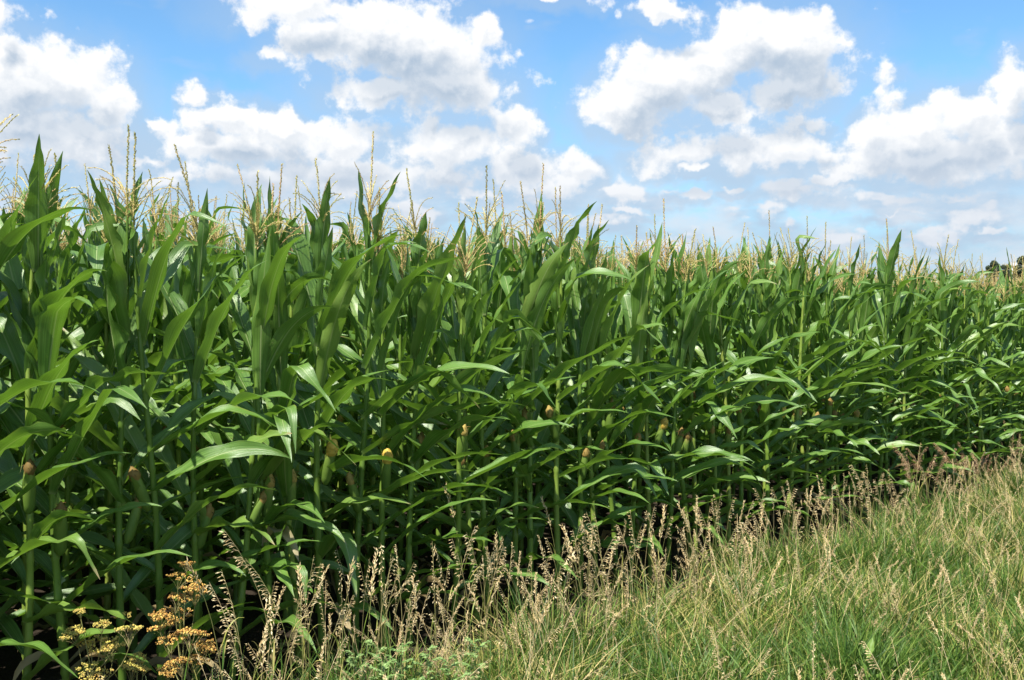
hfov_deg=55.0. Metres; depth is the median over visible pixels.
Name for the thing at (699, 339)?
maize plant
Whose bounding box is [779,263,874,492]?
maize plant
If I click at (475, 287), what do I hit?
maize plant
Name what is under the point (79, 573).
maize plant
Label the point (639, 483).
maize plant
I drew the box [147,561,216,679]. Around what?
wild parsnip
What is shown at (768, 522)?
seeding grass
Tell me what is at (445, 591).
seeding grass
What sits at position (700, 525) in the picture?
seeding grass
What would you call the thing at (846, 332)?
maize plant
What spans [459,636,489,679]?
ragweed
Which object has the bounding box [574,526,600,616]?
seeding grass
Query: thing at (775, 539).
seeding grass
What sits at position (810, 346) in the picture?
maize plant
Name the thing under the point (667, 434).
maize plant
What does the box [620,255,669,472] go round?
maize plant
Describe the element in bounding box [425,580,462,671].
seeding grass
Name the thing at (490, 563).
seeding grass
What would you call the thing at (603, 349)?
maize plant
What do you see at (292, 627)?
seeding grass
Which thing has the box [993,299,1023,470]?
maize plant
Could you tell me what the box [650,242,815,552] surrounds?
maize plant
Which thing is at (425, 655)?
ragweed
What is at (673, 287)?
maize plant
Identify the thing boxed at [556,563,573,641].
seeding grass
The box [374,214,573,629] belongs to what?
maize plant
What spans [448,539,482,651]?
seeding grass
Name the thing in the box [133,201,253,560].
maize plant
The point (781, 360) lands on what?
maize plant
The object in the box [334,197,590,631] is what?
maize plant
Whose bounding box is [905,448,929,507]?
feathery grass
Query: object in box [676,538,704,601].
seeding grass
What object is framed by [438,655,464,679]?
ragweed
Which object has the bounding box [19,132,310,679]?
maize plant
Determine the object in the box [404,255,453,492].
maize plant
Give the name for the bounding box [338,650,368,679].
ragweed
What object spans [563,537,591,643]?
seeding grass
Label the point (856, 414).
maize plant
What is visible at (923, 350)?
maize plant
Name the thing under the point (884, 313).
maize plant
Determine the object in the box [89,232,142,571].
maize plant
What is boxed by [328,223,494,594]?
maize plant
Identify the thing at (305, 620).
seeding grass
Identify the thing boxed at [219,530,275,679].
seeding grass
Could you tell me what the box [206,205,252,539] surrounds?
maize plant
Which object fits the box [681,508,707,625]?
seeding grass
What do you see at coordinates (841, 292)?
maize plant
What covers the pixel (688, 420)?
maize plant
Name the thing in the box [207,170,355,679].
maize plant
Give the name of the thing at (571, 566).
seeding grass
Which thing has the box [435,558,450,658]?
seeding grass
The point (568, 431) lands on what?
maize plant
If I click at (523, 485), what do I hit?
maize plant
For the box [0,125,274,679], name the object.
maize plant
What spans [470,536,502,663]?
seeding grass
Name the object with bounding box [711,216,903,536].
maize plant
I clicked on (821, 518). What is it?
seeding grass
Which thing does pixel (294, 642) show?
seeding grass
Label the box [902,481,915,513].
broad leaf weed
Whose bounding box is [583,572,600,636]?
seeding grass
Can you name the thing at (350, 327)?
maize plant
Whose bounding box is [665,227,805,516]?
maize plant
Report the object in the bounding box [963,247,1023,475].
maize plant
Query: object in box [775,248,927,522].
maize plant
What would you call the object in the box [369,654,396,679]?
ragweed
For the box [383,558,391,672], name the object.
seeding grass
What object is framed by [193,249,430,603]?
maize plant
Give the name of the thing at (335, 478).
maize plant
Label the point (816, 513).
seeding grass
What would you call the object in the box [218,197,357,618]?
maize plant
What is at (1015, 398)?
maize plant
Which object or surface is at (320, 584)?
seeding grass
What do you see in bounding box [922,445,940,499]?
feathery grass
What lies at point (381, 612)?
seeding grass
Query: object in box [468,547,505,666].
seeding grass
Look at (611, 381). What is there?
maize plant
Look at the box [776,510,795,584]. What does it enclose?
seeding grass
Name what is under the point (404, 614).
seeding grass
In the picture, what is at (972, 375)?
maize plant
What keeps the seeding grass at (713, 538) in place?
on the ground at (10, 658)
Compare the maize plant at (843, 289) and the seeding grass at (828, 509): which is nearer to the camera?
the seeding grass at (828, 509)
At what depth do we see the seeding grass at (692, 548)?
5.91 m
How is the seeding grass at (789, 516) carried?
on the ground at (10, 658)
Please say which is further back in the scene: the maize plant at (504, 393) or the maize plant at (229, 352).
the maize plant at (504, 393)
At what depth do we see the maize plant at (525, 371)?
7.43 m
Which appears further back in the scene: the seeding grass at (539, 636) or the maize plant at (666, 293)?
the maize plant at (666, 293)
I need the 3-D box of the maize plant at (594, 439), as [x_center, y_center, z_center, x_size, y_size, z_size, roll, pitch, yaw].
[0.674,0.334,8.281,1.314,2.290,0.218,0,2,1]
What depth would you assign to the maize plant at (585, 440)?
9.08 m
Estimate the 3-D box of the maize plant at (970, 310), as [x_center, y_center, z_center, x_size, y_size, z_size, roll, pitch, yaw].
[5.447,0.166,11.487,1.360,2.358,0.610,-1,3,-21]
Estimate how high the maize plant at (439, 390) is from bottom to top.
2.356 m
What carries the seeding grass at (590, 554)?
on the ground at (10, 658)
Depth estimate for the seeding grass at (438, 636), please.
4.40 m
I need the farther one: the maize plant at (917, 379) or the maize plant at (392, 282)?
the maize plant at (917, 379)
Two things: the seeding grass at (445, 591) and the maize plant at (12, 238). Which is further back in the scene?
the seeding grass at (445, 591)
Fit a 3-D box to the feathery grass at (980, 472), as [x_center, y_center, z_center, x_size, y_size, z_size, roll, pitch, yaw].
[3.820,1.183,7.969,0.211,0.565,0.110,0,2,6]
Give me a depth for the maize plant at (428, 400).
7.09 m
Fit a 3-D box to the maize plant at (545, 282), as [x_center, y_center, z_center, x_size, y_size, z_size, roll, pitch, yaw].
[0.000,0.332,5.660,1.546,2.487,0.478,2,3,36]
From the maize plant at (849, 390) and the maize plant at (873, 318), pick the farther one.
the maize plant at (873, 318)
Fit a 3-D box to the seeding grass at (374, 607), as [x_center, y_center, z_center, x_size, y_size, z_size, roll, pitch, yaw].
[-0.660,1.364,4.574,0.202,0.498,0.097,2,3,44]
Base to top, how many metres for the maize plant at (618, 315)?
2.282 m
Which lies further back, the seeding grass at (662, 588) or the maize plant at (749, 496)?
the maize plant at (749, 496)
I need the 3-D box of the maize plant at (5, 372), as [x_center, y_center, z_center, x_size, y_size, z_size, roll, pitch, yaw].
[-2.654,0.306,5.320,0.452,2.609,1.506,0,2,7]
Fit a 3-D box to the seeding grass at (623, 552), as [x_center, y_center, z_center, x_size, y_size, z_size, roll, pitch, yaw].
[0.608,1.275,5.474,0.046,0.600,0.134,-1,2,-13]
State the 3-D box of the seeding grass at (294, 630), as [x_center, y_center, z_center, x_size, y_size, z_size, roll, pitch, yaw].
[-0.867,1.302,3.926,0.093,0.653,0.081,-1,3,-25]
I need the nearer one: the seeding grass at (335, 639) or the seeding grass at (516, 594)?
the seeding grass at (335, 639)
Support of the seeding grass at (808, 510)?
on the ground at (10, 658)
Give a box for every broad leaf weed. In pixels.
[859,637,883,679]
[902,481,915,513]
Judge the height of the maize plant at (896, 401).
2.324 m
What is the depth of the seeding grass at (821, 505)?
6.89 m
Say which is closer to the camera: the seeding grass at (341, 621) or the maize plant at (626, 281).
the seeding grass at (341, 621)
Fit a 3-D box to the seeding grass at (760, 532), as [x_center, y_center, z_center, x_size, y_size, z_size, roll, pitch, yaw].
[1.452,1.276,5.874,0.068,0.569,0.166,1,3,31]
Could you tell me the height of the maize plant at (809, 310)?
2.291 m
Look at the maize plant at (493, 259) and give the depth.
5.51 m
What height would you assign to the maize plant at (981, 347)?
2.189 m
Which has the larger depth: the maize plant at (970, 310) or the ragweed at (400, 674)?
the maize plant at (970, 310)
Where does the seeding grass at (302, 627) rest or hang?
on the ground at (10, 658)
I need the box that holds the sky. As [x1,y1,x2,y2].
[0,0,1023,281]
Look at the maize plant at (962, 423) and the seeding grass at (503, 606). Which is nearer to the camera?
the seeding grass at (503, 606)
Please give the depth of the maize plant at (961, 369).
10.13 m
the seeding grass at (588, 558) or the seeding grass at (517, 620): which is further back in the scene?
the seeding grass at (588, 558)
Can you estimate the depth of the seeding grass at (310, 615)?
3.93 m
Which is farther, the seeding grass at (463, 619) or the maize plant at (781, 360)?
the maize plant at (781, 360)
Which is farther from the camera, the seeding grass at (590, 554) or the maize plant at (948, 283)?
the maize plant at (948, 283)
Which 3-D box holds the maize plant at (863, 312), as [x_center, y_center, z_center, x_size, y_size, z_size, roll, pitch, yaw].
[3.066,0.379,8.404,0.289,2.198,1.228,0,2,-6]
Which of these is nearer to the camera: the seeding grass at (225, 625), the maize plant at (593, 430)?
the seeding grass at (225, 625)
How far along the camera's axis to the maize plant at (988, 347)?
9.75 m
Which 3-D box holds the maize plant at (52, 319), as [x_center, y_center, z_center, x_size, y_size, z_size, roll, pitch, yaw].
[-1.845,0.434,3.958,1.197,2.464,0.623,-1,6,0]
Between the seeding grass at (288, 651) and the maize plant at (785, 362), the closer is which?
the seeding grass at (288, 651)
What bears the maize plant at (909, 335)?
on the ground at (10, 658)
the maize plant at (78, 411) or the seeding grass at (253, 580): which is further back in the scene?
the maize plant at (78, 411)
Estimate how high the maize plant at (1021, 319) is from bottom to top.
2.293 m
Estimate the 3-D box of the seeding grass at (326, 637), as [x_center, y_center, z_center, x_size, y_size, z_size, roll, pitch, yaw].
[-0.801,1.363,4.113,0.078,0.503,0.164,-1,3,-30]
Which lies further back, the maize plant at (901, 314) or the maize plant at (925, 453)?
the maize plant at (925, 453)
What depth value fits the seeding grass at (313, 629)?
4.10 m
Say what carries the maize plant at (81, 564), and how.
on the ground at (10, 658)
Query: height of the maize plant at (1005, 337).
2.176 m
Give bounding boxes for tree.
[985,260,1001,284]
[1001,264,1009,278]
[1012,256,1023,278]
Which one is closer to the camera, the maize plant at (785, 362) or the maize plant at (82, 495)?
the maize plant at (82, 495)
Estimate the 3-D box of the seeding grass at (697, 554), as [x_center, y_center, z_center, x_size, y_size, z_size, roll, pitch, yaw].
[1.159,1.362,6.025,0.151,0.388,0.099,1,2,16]
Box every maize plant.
[0,114,126,677]
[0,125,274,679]
[0,134,191,679]
[0,151,140,679]
[0,152,183,654]
[0,153,102,579]
[0,164,211,614]
[0,166,154,618]
[0,183,164,674]
[0,210,117,582]
[1,195,137,590]
[6,176,138,619]
[6,193,206,605]
[7,144,251,652]
[7,187,71,586]
[12,198,161,583]
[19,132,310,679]
[35,183,220,657]
[47,189,187,576]
[55,169,253,603]
[69,161,309,628]
[69,208,253,600]
[89,144,323,679]
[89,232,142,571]
[113,182,297,642]
[116,217,252,580]
[117,163,349,629]
[131,194,301,556]
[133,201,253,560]
[135,210,308,557]
[138,216,211,549]
[139,177,232,558]
[141,183,398,679]
[183,243,310,544]
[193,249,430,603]
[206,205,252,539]
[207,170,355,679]
[207,238,338,511]
[208,189,327,475]
[210,185,417,557]
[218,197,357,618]
[228,175,447,612]
[230,158,424,665]
[235,131,524,656]
[235,224,325,621]
[240,197,345,493]
[251,214,297,552]
[262,163,335,677]
[294,198,444,559]
[297,230,445,532]
[299,191,437,536]
[302,187,501,648]
[309,224,428,528]
[323,220,385,529]
[325,168,527,641]
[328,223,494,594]
[328,252,475,519]
[330,207,390,545]
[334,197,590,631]
[334,224,479,587]
[337,218,555,583]
[342,213,446,601]
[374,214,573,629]
[379,206,420,553]
[379,233,523,538]
[386,238,406,440]
[391,179,597,569]
[399,165,572,618]
[404,203,513,577]
[404,226,446,508]
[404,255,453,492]
[407,233,496,514]
[418,240,453,542]
[436,186,666,599]
[437,212,553,536]
[437,214,616,557]
[439,245,570,523]
[440,226,486,539]
[443,181,633,611]
[448,191,562,573]
[461,202,630,559]
[477,187,620,538]
[478,239,568,493]
[484,216,592,516]
[486,215,700,593]
[489,163,567,606]
[495,241,529,499]
[500,229,519,515]
[502,227,626,519]
[509,213,659,551]
[512,204,630,546]
[520,205,692,593]
[543,237,573,523]
[544,235,704,537]
[545,204,676,587]
[545,248,656,513]
[546,239,604,443]
[551,234,686,533]
[562,224,753,576]
[566,242,668,462]
[569,221,603,475]
[571,214,743,534]
[583,225,675,578]
[585,253,621,472]
[590,251,621,510]
[592,233,721,530]
[596,250,672,494]
[597,232,802,560]
[599,229,774,570]
[608,198,770,564]
[613,260,630,485]
[617,257,716,484]
[618,241,711,526]
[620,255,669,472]
[626,237,745,484]
[629,262,698,492]
[635,234,729,520]
[644,248,704,473]
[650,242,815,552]
[658,227,832,548]
[658,247,758,476]
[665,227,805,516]
[666,223,802,522]
[667,244,770,519]
[670,239,738,445]
[676,247,702,496]
[682,234,786,555]
[694,237,832,507]
[696,232,846,544]
[697,268,832,503]
[699,228,881,532]
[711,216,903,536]
[714,238,818,541]
[715,252,854,501]
[720,250,901,530]
[722,292,752,486]
[723,243,761,510]
[727,238,782,472]
[730,243,774,455]
[737,242,857,496]
[744,229,856,485]
[758,210,789,499]
[758,222,895,526]
[771,247,794,423]
[771,256,802,474]
[773,265,880,491]
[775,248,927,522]
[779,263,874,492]
[780,240,900,523]
[783,253,897,467]
[801,237,930,516]
[803,244,920,482]
[803,256,818,449]
[804,251,845,450]
[804,255,880,474]
[804,259,880,447]
[811,254,866,462]
[816,218,946,507]
[819,223,972,510]
[828,250,880,457]
[831,236,933,481]
[842,257,901,512]
[842,278,882,462]
[843,248,965,477]
[843,250,899,483]
[845,254,975,502]
[851,249,967,504]
[852,260,932,469]
[856,232,983,500]
[865,270,972,459]
[868,254,973,499]
[871,280,937,474]
[877,268,971,469]
[878,269,977,468]
[880,256,1019,488]
[882,253,977,467]
[890,235,995,496]
[892,239,1018,489]
[894,267,1011,490]
[917,256,1023,479]
[917,257,1023,484]
[918,257,961,464]
[924,268,978,435]
[926,253,1023,481]
[927,286,1020,435]
[934,258,1020,433]
[935,267,1013,457]
[937,261,1023,483]
[943,263,986,459]
[946,262,983,459]
[956,266,1023,476]
[960,272,1023,472]
[961,259,997,420]
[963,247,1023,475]
[963,274,1015,427]
[963,289,1020,436]
[969,253,1007,450]
[971,279,1021,458]
[975,255,1023,462]
[986,270,1017,415]
[991,312,1020,426]
[993,265,1020,446]
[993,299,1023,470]
[1002,265,1023,437]
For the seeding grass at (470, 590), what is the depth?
4.31 m
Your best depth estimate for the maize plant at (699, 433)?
8.03 m
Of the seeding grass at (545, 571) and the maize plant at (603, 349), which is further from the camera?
the maize plant at (603, 349)
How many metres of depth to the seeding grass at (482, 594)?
4.40 m
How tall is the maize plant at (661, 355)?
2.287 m
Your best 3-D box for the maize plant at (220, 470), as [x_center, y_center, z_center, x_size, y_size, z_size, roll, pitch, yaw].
[-1.543,0.303,5.553,1.430,2.617,0.725,1,-4,0]
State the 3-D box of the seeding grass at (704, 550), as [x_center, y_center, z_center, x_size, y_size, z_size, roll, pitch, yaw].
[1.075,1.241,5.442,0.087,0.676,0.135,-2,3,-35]
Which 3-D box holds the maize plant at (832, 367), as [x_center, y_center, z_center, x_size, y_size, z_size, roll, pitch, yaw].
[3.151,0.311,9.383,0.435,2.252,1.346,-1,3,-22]
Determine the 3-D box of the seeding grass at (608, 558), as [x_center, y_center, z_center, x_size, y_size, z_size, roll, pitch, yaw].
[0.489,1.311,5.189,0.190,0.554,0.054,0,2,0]
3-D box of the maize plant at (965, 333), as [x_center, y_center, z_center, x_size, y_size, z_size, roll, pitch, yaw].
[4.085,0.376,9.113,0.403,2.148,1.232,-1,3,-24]
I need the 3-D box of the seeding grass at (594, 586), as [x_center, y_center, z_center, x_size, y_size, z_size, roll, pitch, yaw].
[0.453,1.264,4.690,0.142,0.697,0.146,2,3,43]
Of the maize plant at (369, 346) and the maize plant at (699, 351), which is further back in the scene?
the maize plant at (699, 351)
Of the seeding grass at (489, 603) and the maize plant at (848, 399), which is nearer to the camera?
the seeding grass at (489, 603)
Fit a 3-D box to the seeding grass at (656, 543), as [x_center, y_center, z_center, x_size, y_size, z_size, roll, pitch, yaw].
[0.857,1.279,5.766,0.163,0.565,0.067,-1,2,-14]
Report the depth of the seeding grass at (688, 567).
5.31 m
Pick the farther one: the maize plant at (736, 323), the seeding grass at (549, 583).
the maize plant at (736, 323)
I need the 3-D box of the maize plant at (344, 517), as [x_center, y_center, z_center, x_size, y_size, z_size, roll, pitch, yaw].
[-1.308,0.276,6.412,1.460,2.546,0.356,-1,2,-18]
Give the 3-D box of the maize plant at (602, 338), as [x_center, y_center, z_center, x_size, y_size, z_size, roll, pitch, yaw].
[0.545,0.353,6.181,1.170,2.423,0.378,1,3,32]
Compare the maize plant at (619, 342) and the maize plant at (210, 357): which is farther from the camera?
the maize plant at (619, 342)
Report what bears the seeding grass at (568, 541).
on the ground at (10, 658)
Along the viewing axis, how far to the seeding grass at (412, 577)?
4.24 m
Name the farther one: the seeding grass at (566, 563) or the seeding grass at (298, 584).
the seeding grass at (566, 563)
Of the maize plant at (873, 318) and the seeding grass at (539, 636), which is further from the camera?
the maize plant at (873, 318)
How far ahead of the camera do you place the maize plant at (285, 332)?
4.57 m
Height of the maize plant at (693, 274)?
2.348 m
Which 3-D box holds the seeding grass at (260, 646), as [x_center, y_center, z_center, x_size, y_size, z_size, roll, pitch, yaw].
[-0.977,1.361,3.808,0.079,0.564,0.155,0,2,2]
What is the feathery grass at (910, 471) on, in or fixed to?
on the ground at (10, 658)
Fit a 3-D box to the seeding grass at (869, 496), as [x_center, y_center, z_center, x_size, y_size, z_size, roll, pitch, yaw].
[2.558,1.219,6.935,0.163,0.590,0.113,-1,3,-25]
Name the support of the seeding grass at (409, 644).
on the ground at (10, 658)
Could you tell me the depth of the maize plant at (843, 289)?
9.26 m
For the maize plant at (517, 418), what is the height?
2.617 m
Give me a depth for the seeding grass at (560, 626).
4.58 m
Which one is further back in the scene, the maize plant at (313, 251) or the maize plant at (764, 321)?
the maize plant at (764, 321)
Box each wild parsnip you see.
[58,607,143,679]
[119,651,151,679]
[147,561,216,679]
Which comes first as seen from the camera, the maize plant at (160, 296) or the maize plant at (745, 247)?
the maize plant at (160, 296)
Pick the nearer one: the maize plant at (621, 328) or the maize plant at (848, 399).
the maize plant at (621, 328)
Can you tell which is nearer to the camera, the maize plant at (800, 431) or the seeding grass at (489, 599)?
the seeding grass at (489, 599)
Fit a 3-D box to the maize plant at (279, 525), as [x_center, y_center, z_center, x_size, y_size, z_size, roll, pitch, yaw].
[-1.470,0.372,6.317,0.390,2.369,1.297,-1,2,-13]
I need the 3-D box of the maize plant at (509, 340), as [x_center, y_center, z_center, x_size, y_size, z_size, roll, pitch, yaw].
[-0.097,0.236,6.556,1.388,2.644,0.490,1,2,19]
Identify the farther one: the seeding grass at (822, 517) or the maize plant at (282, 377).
the seeding grass at (822, 517)
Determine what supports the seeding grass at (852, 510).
on the ground at (10, 658)
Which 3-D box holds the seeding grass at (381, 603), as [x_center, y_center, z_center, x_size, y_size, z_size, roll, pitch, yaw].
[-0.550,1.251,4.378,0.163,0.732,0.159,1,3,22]
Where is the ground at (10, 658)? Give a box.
[0,398,1023,679]
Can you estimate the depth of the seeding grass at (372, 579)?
4.16 m
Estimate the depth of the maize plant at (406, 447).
6.11 m
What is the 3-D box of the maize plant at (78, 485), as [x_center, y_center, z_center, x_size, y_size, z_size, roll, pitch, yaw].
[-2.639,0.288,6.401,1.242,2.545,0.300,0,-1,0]
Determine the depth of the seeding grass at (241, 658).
3.98 m
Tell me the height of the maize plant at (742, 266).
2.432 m
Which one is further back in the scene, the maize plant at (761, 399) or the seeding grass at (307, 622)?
the maize plant at (761, 399)
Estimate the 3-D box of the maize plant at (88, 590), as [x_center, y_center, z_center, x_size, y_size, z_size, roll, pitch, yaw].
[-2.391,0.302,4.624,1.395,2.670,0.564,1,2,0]
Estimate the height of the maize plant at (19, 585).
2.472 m
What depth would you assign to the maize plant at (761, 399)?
6.70 m
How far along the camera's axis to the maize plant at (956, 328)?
9.23 m
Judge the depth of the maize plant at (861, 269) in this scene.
9.49 m
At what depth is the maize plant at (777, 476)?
8.71 m
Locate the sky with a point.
(851, 116)
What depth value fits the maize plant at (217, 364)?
6.23 m
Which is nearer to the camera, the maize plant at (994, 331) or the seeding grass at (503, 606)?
the seeding grass at (503, 606)
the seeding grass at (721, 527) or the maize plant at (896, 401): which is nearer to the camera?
the seeding grass at (721, 527)
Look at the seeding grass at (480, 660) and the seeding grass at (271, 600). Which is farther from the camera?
the seeding grass at (480, 660)
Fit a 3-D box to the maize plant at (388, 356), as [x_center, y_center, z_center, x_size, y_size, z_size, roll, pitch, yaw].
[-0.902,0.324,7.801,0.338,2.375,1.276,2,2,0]
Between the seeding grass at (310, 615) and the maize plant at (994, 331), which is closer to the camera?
the seeding grass at (310, 615)
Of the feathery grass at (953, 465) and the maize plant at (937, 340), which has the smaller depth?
the feathery grass at (953, 465)
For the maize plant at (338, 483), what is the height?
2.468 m
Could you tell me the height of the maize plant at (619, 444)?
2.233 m
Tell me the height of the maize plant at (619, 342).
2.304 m
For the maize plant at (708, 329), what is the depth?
6.85 m
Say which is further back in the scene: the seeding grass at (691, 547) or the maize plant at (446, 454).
the maize plant at (446, 454)
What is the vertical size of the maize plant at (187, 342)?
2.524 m
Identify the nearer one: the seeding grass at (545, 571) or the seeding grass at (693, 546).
the seeding grass at (545, 571)
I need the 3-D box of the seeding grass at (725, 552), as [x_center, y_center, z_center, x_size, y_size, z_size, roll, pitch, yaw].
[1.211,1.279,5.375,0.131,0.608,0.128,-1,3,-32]
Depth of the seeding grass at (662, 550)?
5.63 m
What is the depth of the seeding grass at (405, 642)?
4.00 m
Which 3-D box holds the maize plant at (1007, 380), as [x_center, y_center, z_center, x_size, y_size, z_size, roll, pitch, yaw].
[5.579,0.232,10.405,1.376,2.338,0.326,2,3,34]
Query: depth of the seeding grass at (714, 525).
5.79 m
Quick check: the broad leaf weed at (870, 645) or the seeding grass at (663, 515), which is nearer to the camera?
the broad leaf weed at (870, 645)
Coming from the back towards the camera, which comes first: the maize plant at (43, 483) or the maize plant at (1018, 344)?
the maize plant at (1018, 344)
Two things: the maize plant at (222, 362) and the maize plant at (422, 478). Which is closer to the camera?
the maize plant at (222, 362)
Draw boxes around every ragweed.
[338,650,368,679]
[362,639,387,679]
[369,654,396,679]
[387,641,417,679]
[412,645,440,679]
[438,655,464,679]
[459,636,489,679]
[460,671,471,679]
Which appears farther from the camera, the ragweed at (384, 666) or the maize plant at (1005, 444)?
the maize plant at (1005, 444)
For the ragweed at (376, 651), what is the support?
on the ground at (10, 658)
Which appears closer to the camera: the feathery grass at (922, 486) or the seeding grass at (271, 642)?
the seeding grass at (271, 642)
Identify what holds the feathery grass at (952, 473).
on the ground at (10, 658)
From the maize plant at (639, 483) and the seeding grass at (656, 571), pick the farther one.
the maize plant at (639, 483)
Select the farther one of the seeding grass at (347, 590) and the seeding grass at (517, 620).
the seeding grass at (517, 620)
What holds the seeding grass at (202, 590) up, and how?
on the ground at (10, 658)
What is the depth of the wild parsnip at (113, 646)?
3.79 m
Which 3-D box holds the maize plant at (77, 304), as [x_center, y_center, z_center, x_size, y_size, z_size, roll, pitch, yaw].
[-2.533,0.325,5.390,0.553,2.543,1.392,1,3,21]
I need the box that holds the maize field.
[0,184,1021,616]
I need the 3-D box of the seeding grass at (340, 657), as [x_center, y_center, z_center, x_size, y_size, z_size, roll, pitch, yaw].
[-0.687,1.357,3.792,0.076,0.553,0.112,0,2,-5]
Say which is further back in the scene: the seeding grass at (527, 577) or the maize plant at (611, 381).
the maize plant at (611, 381)
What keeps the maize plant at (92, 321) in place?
on the ground at (10, 658)
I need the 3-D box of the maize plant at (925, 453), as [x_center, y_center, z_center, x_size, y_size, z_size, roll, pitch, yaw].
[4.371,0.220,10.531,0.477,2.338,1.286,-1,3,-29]
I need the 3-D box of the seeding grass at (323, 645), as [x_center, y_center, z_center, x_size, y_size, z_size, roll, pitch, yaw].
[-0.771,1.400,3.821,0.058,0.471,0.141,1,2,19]
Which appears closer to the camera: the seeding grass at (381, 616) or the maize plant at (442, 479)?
the seeding grass at (381, 616)
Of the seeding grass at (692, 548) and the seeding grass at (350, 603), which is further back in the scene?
the seeding grass at (692, 548)
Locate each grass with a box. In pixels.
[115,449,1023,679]
[184,558,243,679]
[205,582,263,679]
[217,570,243,676]
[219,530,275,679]
[222,606,245,679]
[227,643,247,677]
[228,647,267,679]
[241,558,313,677]
[253,581,278,669]
[253,615,271,678]
[254,585,285,679]
[261,630,267,679]
[264,594,277,679]
[277,632,296,678]
[281,567,318,679]
[282,557,314,679]
[284,592,320,679]
[289,584,303,672]
[290,616,300,679]
[293,598,326,679]
[296,563,325,679]
[299,563,323,679]
[299,564,329,676]
[302,576,314,675]
[306,612,351,679]
[318,613,332,672]
[319,603,328,673]
[319,638,326,675]
[322,585,352,679]
[324,602,348,675]
[328,557,354,678]
[332,596,354,678]
[334,550,358,664]
[337,571,358,679]
[338,626,344,679]
[349,558,394,679]
[356,563,386,679]
[361,559,370,659]
[362,577,380,646]
[366,547,394,679]
[368,583,386,659]
[371,579,409,670]
[379,545,412,659]
[379,568,404,678]
[381,586,402,679]
[382,563,416,648]
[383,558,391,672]
[391,589,396,636]
[393,544,407,678]
[393,609,425,677]
[394,580,418,677]
[397,589,420,678]
[403,576,424,677]
[407,612,421,678]
[408,588,430,675]
[419,543,437,679]
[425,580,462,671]
[426,574,436,670]
[429,612,450,679]
[433,543,464,665]
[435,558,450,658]
[442,526,477,665]
[443,484,488,647]
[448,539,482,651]
[456,564,482,676]
[463,532,488,672]
[464,568,480,665]
[466,583,506,679]
[467,554,493,662]
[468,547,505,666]
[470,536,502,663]
[478,572,503,679]
[481,555,488,664]
[485,546,513,679]
[485,555,500,648]
[486,567,510,646]
[494,532,505,620]
[494,582,517,642]
[495,552,505,632]
[498,542,515,651]
[499,558,528,669]
[502,603,527,643]
[506,551,520,653]
[521,556,531,619]
[533,602,541,665]
[534,551,573,661]
[537,535,557,625]
[541,497,570,623]
[542,549,565,644]
[545,538,568,610]
[554,531,567,609]
[555,590,565,666]
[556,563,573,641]
[557,522,581,636]
[560,524,599,637]
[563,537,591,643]
[570,531,582,620]
[570,539,580,615]
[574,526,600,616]
[579,520,622,645]
[580,524,592,628]
[582,512,627,646]
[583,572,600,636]
[585,512,605,629]
[587,523,595,588]
[587,536,619,658]
[597,536,621,622]
[610,550,630,619]
[616,545,638,593]
[619,521,625,591]
[624,512,649,596]
[627,512,646,641]
[629,525,645,614]
[633,504,667,610]
[638,509,655,598]
[644,510,667,587]
[649,531,661,621]
[656,518,672,605]
[658,565,677,632]
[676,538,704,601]
[677,503,714,615]
[677,528,702,616]
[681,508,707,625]
[684,507,694,597]
[685,512,700,586]
[690,529,712,594]
[693,506,722,604]
[693,507,712,599]
[695,496,721,593]
[695,498,708,596]
[696,507,719,589]
[711,498,722,595]
[713,495,727,557]
[716,510,726,598]
[717,521,742,604]
[720,498,735,559]
[731,501,744,578]
[733,501,754,570]
[749,492,765,566]
[752,488,777,559]
[755,506,763,573]
[760,507,786,574]
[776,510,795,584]
[779,489,797,550]
[781,486,793,550]
[784,493,792,538]
[786,480,799,563]
[800,485,812,541]
[804,487,823,564]
[809,497,829,560]
[812,497,832,550]
[816,473,831,533]
[821,479,836,548]
[841,472,865,548]
[849,464,880,525]
[853,486,861,552]
[863,472,877,531]
[865,464,870,510]
[891,444,920,509]
[901,443,929,517]
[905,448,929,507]
[905,452,919,512]
[905,455,935,517]
[906,447,926,513]
[915,452,946,521]
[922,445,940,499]
[933,443,975,499]
[945,460,962,492]
[958,442,972,498]
[972,452,990,507]
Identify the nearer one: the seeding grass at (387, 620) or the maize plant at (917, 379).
the seeding grass at (387, 620)
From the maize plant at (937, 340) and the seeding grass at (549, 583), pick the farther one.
the maize plant at (937, 340)
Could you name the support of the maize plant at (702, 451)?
on the ground at (10, 658)
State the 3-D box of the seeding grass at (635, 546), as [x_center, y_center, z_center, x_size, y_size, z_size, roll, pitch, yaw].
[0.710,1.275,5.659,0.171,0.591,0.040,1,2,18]
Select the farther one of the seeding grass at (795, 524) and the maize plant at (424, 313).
the seeding grass at (795, 524)
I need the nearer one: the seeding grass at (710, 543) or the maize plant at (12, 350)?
the maize plant at (12, 350)
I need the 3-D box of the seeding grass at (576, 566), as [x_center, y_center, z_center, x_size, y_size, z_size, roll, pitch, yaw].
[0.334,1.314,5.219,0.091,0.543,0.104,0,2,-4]
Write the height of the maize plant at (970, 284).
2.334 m
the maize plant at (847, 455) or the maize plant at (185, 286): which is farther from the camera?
the maize plant at (847, 455)
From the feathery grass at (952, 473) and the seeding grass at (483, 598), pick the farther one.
the feathery grass at (952, 473)
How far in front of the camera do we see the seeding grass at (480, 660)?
4.36 m
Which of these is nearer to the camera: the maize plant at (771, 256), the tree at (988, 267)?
the maize plant at (771, 256)
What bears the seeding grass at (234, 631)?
on the ground at (10, 658)
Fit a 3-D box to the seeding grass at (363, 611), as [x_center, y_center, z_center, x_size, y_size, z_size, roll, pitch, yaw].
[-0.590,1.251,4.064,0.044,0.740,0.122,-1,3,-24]
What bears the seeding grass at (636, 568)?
on the ground at (10, 658)
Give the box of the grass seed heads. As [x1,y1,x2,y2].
[99,439,1023,679]

